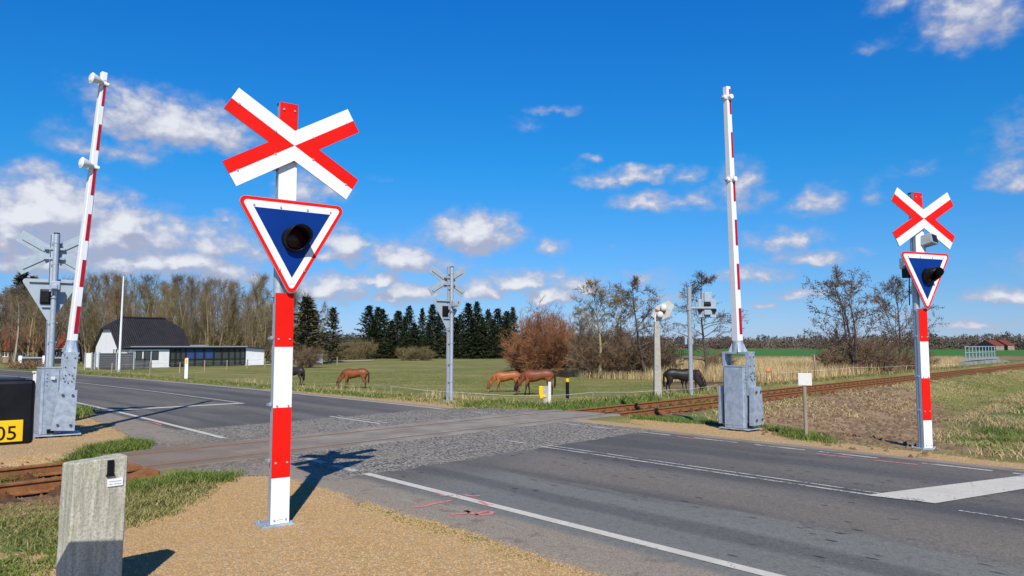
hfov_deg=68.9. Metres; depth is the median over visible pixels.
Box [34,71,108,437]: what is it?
barrier
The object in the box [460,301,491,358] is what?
spruce tree
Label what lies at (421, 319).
spruce tree
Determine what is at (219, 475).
grass
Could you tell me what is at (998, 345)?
brick house
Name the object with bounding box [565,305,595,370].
alder tree
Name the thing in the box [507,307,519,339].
spruce tree
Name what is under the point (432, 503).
spray marking
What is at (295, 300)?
bare tree
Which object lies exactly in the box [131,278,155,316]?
bare tree
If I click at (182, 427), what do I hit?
road marking
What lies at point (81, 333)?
bare tree
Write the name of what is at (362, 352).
scrub bush
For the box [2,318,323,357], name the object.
undergrowth
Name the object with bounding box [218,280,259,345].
bare tree
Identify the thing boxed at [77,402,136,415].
road marking
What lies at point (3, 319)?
bare tree
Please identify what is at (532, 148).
sky
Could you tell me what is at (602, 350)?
thicket bush
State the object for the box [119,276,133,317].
bare tree
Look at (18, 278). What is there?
pine tree
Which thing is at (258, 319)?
bare tree
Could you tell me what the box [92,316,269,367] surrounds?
house
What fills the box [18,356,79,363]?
fence
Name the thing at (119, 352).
flagpole
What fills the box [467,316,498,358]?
spruce tree
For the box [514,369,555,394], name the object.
horse
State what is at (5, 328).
bare tree
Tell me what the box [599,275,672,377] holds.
alder tree
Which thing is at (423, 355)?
scrub bush
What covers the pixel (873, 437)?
earth clods
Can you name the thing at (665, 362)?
thicket bush
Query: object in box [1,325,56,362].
brick house
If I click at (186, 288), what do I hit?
bare tree
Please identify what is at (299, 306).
bare tree
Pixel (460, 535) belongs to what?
gravel pebbles
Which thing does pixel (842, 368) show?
wire fence
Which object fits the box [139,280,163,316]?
bare tree
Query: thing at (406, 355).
scrub bush
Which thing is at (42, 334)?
bare tree
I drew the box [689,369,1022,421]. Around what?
grass
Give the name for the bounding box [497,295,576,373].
russet bush
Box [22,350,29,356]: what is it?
window
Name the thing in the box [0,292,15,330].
bare tree
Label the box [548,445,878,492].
road marking
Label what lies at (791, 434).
grass
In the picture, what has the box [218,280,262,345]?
bare tree
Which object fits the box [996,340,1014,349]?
brick house
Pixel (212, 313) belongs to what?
bare tree
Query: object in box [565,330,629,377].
thicket bush
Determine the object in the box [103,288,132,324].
bare tree
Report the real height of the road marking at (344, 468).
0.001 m
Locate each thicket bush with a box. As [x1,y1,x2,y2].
[552,325,603,367]
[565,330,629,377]
[565,335,622,361]
[567,330,633,369]
[571,328,665,377]
[584,322,646,349]
[608,332,669,377]
[620,335,680,371]
[635,343,687,373]
[697,348,739,370]
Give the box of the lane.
[251,360,372,365]
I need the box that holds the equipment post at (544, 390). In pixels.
[539,382,550,402]
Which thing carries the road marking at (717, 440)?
on the road at (785, 529)
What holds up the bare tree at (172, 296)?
on the ground at (259, 373)
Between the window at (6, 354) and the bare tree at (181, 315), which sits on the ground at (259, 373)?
the bare tree at (181, 315)
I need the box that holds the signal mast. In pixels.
[684,287,716,395]
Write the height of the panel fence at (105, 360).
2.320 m
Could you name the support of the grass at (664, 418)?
on the ground at (259, 373)
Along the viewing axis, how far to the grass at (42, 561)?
6.18 m
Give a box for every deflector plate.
[127,461,141,468]
[127,467,158,481]
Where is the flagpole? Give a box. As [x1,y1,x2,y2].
[117,276,123,371]
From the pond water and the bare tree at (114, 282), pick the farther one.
the bare tree at (114, 282)
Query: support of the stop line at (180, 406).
on the road at (248, 418)
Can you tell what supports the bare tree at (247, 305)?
on the ground at (259, 373)
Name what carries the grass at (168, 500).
on the ground at (259, 373)
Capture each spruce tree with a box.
[351,305,383,357]
[362,307,390,356]
[363,320,385,358]
[374,309,397,357]
[379,320,407,358]
[387,310,413,356]
[391,316,412,357]
[402,323,427,356]
[404,305,415,344]
[414,307,427,350]
[417,304,445,358]
[421,322,437,358]
[433,313,457,356]
[438,317,468,358]
[454,302,477,357]
[456,314,466,356]
[458,317,486,358]
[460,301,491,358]
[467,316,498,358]
[480,320,503,358]
[484,309,498,348]
[485,308,508,357]
[496,319,516,358]
[500,311,513,356]
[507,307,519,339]
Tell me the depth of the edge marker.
39.48 m
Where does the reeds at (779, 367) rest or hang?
on the ground at (259, 373)
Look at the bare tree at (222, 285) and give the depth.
141.93 m
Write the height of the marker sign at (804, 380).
1.460 m
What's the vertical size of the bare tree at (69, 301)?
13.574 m
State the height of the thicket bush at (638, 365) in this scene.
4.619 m
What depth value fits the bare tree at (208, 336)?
121.33 m
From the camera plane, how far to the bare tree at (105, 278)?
137.95 m
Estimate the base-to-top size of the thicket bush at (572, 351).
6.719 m
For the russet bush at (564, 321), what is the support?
on the ground at (259, 373)
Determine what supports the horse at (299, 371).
on the ground at (259, 373)
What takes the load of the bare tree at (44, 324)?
on the ground at (259, 373)
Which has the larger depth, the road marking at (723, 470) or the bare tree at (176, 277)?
the bare tree at (176, 277)
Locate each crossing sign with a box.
[15,230,87,366]
[222,88,358,528]
[428,265,465,401]
[891,187,954,449]
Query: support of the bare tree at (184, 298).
on the ground at (259, 373)
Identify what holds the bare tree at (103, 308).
on the ground at (259, 373)
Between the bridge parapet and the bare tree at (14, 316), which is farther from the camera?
the bare tree at (14, 316)
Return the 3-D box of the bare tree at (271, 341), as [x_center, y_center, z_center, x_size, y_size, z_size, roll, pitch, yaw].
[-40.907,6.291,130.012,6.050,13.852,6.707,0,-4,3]
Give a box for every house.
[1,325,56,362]
[55,332,87,360]
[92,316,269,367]
[976,340,1004,349]
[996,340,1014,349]
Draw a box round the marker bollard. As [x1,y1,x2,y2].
[566,376,568,399]
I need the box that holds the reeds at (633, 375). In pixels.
[575,368,662,379]
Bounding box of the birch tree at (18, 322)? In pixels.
[2,294,29,361]
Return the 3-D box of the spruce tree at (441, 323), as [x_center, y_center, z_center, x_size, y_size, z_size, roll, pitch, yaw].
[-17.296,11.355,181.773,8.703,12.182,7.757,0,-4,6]
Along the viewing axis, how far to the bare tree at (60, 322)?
129.89 m
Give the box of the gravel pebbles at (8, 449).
[0,416,134,467]
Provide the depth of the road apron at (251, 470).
10.88 m
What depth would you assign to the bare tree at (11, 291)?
145.79 m
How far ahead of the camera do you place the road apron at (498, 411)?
20.53 m
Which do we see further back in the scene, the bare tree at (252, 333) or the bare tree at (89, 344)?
the bare tree at (89, 344)
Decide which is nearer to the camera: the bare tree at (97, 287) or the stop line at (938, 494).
the stop line at (938, 494)
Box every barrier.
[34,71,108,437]
[719,86,763,431]
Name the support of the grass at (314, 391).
on the ground at (259, 373)
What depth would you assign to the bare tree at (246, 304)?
145.76 m
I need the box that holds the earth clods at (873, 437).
[712,385,996,458]
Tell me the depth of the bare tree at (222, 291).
138.53 m
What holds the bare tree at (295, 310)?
on the ground at (259, 373)
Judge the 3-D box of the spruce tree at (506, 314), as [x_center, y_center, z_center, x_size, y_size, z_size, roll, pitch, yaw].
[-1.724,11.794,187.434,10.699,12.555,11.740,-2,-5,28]
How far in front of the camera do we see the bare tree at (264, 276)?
147.08 m
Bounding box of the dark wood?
[319,333,493,349]
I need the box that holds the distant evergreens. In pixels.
[676,331,1019,348]
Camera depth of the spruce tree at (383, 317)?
169.37 m
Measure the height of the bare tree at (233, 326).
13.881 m
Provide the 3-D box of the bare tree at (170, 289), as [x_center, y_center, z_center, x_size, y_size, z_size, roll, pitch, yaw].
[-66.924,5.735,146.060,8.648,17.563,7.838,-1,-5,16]
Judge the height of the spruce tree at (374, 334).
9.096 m
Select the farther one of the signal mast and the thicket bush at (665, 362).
the thicket bush at (665, 362)
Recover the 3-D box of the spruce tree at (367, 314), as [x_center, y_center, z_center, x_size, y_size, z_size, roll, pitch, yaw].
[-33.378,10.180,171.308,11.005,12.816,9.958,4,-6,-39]
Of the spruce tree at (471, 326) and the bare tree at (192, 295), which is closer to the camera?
the bare tree at (192, 295)
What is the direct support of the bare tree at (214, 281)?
on the ground at (259, 373)
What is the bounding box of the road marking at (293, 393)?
[11,370,439,408]
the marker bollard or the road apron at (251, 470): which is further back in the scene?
the marker bollard
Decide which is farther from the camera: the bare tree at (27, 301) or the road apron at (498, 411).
the bare tree at (27, 301)
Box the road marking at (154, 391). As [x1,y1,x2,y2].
[3,375,239,402]
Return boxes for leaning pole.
[813,354,815,375]
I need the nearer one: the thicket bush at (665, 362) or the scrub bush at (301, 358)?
the thicket bush at (665, 362)
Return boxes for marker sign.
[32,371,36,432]
[798,373,811,434]
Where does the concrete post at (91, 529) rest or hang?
on the ground at (259, 373)
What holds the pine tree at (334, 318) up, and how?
on the ground at (259, 373)
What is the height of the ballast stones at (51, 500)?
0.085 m
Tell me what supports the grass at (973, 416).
on the ground at (259, 373)
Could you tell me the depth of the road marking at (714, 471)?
10.48 m
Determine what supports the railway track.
on the ground at (259, 373)
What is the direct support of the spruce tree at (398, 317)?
on the ground at (259, 373)
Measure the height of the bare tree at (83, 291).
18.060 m
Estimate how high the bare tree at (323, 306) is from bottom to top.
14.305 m
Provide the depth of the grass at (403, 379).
58.13 m
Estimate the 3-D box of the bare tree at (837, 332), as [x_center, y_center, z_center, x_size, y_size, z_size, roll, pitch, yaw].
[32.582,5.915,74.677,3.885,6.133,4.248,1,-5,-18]
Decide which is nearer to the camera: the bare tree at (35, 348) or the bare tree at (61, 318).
the bare tree at (35, 348)
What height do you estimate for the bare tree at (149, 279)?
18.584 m
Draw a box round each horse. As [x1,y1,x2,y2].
[292,366,304,384]
[336,368,369,387]
[487,371,521,392]
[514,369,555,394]
[663,368,703,391]
[681,369,706,391]
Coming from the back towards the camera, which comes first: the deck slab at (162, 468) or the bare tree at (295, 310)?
the bare tree at (295, 310)
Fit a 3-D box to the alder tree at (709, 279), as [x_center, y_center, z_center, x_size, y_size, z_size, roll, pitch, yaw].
[16.109,3.333,62.662,7.552,9.646,5.731,-1,-5,18]
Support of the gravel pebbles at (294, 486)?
on the ground at (259, 373)
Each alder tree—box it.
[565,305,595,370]
[570,277,617,377]
[597,293,650,363]
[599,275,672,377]
[660,270,747,380]
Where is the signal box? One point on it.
(17, 401)
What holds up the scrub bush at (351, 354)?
on the ground at (259, 373)
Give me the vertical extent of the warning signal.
3.722 m
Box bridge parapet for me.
[959,346,1008,366]
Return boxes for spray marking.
[413,500,451,507]
[465,510,493,515]
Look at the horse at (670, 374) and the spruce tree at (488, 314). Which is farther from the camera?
the spruce tree at (488, 314)
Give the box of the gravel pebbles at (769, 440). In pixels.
[619,418,1022,474]
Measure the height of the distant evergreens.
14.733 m
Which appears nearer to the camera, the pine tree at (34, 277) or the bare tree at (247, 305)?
the bare tree at (247, 305)
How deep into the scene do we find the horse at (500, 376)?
47.21 m
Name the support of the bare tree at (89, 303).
on the ground at (259, 373)
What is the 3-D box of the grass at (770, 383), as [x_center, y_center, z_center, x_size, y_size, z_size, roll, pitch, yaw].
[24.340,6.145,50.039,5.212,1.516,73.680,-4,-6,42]
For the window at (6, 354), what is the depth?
127.69 m
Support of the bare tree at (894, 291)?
on the ground at (259, 373)
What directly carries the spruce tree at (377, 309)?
on the ground at (259, 373)
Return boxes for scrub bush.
[293,345,329,367]
[322,341,362,360]
[330,337,379,359]
[394,345,419,360]
[411,346,437,360]
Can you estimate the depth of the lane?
142.20 m
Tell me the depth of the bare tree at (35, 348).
123.43 m
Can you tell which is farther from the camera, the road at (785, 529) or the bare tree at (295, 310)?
the bare tree at (295, 310)
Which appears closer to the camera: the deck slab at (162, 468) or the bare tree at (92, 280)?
the deck slab at (162, 468)
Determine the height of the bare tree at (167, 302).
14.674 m
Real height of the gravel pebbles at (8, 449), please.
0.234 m
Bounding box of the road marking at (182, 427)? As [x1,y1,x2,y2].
[135,416,225,437]
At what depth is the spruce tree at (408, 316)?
183.60 m
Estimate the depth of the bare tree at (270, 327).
124.52 m
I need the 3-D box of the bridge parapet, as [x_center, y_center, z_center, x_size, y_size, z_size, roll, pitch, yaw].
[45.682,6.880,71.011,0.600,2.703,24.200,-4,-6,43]
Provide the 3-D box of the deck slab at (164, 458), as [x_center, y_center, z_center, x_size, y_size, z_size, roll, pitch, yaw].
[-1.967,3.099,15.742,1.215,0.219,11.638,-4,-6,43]
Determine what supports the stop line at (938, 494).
on the road at (785, 529)
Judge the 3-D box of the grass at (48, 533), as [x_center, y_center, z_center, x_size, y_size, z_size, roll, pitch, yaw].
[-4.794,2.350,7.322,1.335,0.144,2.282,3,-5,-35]
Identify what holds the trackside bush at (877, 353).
on the ground at (259, 373)
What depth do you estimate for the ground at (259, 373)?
16.79 m
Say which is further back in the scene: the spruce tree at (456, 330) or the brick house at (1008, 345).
the brick house at (1008, 345)
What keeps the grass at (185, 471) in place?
on the ground at (259, 373)
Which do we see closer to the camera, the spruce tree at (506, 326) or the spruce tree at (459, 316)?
the spruce tree at (506, 326)
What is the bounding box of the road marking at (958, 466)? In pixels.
[922,462,992,470]
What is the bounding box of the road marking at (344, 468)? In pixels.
[329,465,360,471]
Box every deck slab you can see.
[101,409,562,455]
[127,410,603,466]
[150,414,619,473]
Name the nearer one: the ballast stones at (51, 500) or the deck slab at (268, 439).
the ballast stones at (51, 500)
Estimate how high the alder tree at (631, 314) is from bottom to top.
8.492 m
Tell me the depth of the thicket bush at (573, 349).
79.35 m
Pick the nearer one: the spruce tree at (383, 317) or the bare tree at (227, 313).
the bare tree at (227, 313)
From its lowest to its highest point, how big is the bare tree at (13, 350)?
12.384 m
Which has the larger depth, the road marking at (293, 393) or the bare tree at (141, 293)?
the bare tree at (141, 293)
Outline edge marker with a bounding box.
[184,357,188,378]
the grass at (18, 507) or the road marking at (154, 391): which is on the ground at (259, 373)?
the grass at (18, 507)
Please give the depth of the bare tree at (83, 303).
136.69 m
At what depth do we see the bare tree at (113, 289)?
146.60 m
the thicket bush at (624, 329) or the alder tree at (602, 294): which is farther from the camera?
the thicket bush at (624, 329)
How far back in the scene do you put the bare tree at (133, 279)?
147.17 m
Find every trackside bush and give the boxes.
[809,341,869,372]
[840,332,913,372]
[896,349,941,369]
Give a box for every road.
[0,370,500,445]
[239,421,1023,575]
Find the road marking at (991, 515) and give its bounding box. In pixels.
[958,510,1023,519]
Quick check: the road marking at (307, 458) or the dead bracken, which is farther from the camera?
the dead bracken
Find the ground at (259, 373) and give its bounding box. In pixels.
[0,345,1023,575]
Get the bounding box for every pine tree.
[0,272,41,321]
[20,276,58,331]
[293,295,336,362]
[315,307,351,362]
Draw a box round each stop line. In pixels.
[119,403,242,409]
[869,475,1023,502]
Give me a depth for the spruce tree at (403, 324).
164.47 m
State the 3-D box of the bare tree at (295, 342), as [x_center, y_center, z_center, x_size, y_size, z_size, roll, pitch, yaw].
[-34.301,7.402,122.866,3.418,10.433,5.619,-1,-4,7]
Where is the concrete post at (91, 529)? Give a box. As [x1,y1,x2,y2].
[56,453,127,575]
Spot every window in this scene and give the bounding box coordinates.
[2,351,7,356]
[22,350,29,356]
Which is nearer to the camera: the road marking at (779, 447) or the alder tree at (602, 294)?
the road marking at (779, 447)
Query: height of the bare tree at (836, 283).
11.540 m
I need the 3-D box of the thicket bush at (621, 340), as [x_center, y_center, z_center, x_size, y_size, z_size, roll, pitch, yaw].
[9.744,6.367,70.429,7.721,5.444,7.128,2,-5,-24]
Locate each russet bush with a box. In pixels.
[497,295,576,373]
[498,326,550,371]
[522,302,593,366]
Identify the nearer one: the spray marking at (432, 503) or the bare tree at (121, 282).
the spray marking at (432, 503)
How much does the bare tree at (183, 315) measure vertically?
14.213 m
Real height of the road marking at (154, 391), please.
0.001 m
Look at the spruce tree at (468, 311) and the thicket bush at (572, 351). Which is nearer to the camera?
the thicket bush at (572, 351)
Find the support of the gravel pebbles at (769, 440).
on the ground at (259, 373)
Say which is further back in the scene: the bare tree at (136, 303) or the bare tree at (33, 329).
the bare tree at (136, 303)
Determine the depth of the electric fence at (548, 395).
23.28 m
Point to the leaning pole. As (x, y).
(814, 360)
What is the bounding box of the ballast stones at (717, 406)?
[544,376,949,416]
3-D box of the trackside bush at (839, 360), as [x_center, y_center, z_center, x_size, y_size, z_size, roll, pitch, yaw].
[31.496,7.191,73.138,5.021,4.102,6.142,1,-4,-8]
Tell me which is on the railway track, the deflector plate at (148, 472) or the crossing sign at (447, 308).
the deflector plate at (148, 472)
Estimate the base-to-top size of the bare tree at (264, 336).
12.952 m
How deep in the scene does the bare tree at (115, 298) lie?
118.29 m
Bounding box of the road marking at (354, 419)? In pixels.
[330,416,380,423]
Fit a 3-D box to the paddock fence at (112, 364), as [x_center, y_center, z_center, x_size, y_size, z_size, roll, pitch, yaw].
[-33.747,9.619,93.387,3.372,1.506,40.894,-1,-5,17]
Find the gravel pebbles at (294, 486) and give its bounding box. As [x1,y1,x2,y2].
[8,473,601,575]
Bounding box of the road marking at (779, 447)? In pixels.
[754,444,804,449]
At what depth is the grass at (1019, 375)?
33.60 m
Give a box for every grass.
[0,436,159,482]
[0,499,59,520]
[0,505,59,553]
[0,515,57,575]
[31,369,535,409]
[75,404,101,418]
[125,475,226,530]
[126,467,246,495]
[165,468,216,477]
[292,371,667,397]
[453,392,715,412]
[498,362,1012,407]
[629,414,724,425]
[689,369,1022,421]
[755,423,844,444]
[931,372,1023,415]
[932,390,1023,459]
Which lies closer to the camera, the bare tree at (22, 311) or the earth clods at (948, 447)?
the earth clods at (948, 447)
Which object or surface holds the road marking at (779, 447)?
on the road at (785, 529)
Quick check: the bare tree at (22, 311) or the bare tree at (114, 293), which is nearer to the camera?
the bare tree at (114, 293)
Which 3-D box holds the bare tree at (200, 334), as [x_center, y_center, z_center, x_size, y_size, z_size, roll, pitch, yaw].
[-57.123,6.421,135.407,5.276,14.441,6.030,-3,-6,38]
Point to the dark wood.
(349, 339)
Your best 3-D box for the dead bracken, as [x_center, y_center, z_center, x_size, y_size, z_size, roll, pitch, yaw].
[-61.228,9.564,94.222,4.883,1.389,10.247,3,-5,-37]
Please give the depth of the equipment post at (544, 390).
37.64 m
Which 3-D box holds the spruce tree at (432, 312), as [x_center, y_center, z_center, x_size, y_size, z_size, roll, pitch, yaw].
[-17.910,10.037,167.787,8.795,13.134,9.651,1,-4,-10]
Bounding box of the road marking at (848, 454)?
[819,451,876,457]
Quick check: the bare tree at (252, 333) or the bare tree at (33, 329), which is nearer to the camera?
the bare tree at (252, 333)
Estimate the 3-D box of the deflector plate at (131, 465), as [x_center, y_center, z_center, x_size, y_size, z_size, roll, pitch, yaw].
[-6.117,2.738,11.259,1.100,0.175,0.610,-4,-6,43]
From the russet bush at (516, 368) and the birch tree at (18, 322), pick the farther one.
the birch tree at (18, 322)
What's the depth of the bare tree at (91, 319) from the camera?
119.50 m
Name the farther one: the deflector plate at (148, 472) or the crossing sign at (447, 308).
the crossing sign at (447, 308)
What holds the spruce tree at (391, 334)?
on the ground at (259, 373)
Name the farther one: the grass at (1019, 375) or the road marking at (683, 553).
the grass at (1019, 375)
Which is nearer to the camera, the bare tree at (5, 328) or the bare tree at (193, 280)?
the bare tree at (5, 328)
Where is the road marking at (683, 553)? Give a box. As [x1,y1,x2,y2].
[364,473,783,575]
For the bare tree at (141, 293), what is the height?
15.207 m
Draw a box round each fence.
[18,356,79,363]
[84,352,151,369]
[111,357,337,373]
[334,383,717,404]
[766,364,949,383]
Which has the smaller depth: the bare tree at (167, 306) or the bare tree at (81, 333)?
the bare tree at (81, 333)
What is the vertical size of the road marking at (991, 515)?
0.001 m
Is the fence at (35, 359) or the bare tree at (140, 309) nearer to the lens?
the fence at (35, 359)
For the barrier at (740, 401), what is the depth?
15.95 m
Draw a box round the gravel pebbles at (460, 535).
[342,493,605,575]
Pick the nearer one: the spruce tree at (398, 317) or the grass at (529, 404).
the grass at (529, 404)
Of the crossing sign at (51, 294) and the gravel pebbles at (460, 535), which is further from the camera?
the crossing sign at (51, 294)
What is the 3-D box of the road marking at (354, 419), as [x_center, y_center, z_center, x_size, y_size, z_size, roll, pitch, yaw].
[-3.797,3.157,17.906,0.080,0.001,2.400,4,-6,-41]
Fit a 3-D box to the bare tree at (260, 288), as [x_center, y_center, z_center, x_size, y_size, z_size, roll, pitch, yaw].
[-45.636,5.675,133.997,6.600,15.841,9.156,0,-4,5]
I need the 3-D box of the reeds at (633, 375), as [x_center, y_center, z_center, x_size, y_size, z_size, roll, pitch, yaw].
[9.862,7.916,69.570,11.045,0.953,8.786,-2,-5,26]
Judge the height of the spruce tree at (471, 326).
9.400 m
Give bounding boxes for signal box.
[0,377,35,445]
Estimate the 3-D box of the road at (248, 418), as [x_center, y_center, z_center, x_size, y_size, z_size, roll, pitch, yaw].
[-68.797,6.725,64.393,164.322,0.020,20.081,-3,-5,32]
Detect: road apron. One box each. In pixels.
[88,416,181,448]
[176,445,365,504]
[450,408,536,418]
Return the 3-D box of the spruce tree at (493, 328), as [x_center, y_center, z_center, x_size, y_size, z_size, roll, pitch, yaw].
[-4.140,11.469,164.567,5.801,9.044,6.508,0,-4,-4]
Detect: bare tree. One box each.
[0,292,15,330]
[0,292,18,362]
[0,294,9,343]
[1,286,27,324]
[1,294,33,362]
[3,301,22,333]
[8,293,45,356]
[11,284,30,322]
[14,289,34,323]
[18,300,27,321]
[20,299,45,356]
[21,298,45,345]
[35,311,46,355]
[37,312,60,337]
[42,295,71,338]
[42,299,70,353]
[57,279,71,339]
[59,292,89,339]
[63,270,92,344]
[64,274,101,352]
[65,275,103,351]
[69,286,94,339]
[70,289,92,363]
[81,289,113,362]
[82,280,98,350]
[83,285,124,349]
[84,272,112,351]
[91,274,127,345]
[95,268,124,324]
[98,290,136,333]
[100,270,131,323]
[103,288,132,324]
[113,279,131,314]
[118,287,159,316]
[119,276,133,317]
[120,273,140,315]
[123,281,149,316]
[123,286,156,316]
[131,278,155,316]
[134,271,167,316]
[138,283,173,319]
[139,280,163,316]
[149,280,182,319]
[151,290,181,322]
[152,280,173,314]
[152,281,176,322]
[158,285,193,343]
[159,290,191,335]
[160,276,188,315]
[166,272,200,340]
[167,288,199,344]
[175,283,198,336]
[179,285,206,344]
[183,273,211,344]
[187,289,213,344]
[188,275,227,345]
[188,282,220,344]
[193,280,218,345]
[195,287,221,345]
[203,285,243,345]
[204,279,250,345]
[211,276,239,345]
[212,279,241,345]
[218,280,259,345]
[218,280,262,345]
[218,283,245,345]
[235,279,264,345]
[238,295,257,345]
[240,271,270,346]
[241,277,272,346]
[241,289,272,360]
[243,292,270,346]
[245,282,272,360]
[256,288,272,356]
[258,289,287,362]
[261,304,296,349]
[285,287,303,359]
[293,290,301,340]
[293,313,317,351]
[296,292,330,359]
[297,291,309,348]
[306,301,330,351]
[801,264,912,373]
[813,317,854,363]
[859,275,948,370]
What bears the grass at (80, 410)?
on the ground at (259, 373)
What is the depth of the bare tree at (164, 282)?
152.99 m
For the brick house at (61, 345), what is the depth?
134.49 m
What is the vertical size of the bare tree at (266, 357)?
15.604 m
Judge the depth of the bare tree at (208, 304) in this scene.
151.59 m
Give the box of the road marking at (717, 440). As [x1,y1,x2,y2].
[698,438,736,442]
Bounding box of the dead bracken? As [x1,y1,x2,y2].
[4,359,44,368]
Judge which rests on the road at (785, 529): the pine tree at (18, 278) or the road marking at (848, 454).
the road marking at (848, 454)
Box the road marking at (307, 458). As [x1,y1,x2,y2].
[290,455,327,462]
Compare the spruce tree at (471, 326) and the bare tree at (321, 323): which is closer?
the bare tree at (321, 323)
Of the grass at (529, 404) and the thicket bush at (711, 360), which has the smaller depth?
the grass at (529, 404)
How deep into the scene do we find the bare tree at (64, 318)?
132.04 m
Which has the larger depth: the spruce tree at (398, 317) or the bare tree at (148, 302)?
the spruce tree at (398, 317)
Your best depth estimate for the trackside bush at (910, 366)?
76.27 m
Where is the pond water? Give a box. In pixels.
[556,369,577,376]
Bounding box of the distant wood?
[215,332,1023,349]
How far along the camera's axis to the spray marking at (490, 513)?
7.93 m
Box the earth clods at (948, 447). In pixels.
[717,401,1023,454]
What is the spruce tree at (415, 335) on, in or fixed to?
on the ground at (259, 373)
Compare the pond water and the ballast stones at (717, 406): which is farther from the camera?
the pond water
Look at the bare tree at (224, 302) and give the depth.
147.35 m
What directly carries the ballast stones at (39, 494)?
on the ground at (259, 373)
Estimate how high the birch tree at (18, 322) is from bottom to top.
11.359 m
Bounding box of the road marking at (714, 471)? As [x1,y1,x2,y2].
[540,446,868,494]
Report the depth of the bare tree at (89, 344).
134.88 m
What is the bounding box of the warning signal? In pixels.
[651,300,673,395]
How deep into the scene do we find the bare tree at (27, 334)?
119.05 m
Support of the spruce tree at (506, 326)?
on the ground at (259, 373)
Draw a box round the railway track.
[0,363,1023,503]
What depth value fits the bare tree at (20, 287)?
146.81 m
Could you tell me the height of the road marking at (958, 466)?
0.001 m
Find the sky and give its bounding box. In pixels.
[0,0,1023,345]
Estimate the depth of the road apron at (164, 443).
14.53 m
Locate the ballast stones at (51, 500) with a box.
[0,496,59,516]
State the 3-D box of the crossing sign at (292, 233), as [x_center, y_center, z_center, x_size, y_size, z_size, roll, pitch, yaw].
[-2.267,0.330,7.642,1.338,4.607,0.606,1,-5,-15]
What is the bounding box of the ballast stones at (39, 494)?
[0,458,61,503]
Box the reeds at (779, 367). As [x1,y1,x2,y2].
[644,355,964,382]
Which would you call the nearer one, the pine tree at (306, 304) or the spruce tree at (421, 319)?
the pine tree at (306, 304)
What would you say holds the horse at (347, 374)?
on the ground at (259, 373)
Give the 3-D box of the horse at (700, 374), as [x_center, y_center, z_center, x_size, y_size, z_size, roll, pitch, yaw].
[11.875,6.028,48.875,0.572,1.463,2.368,2,-5,-28]
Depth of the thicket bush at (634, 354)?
68.41 m
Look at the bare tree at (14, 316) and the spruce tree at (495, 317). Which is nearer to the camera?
the bare tree at (14, 316)
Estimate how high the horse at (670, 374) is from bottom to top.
1.582 m
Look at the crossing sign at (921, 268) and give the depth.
13.13 m

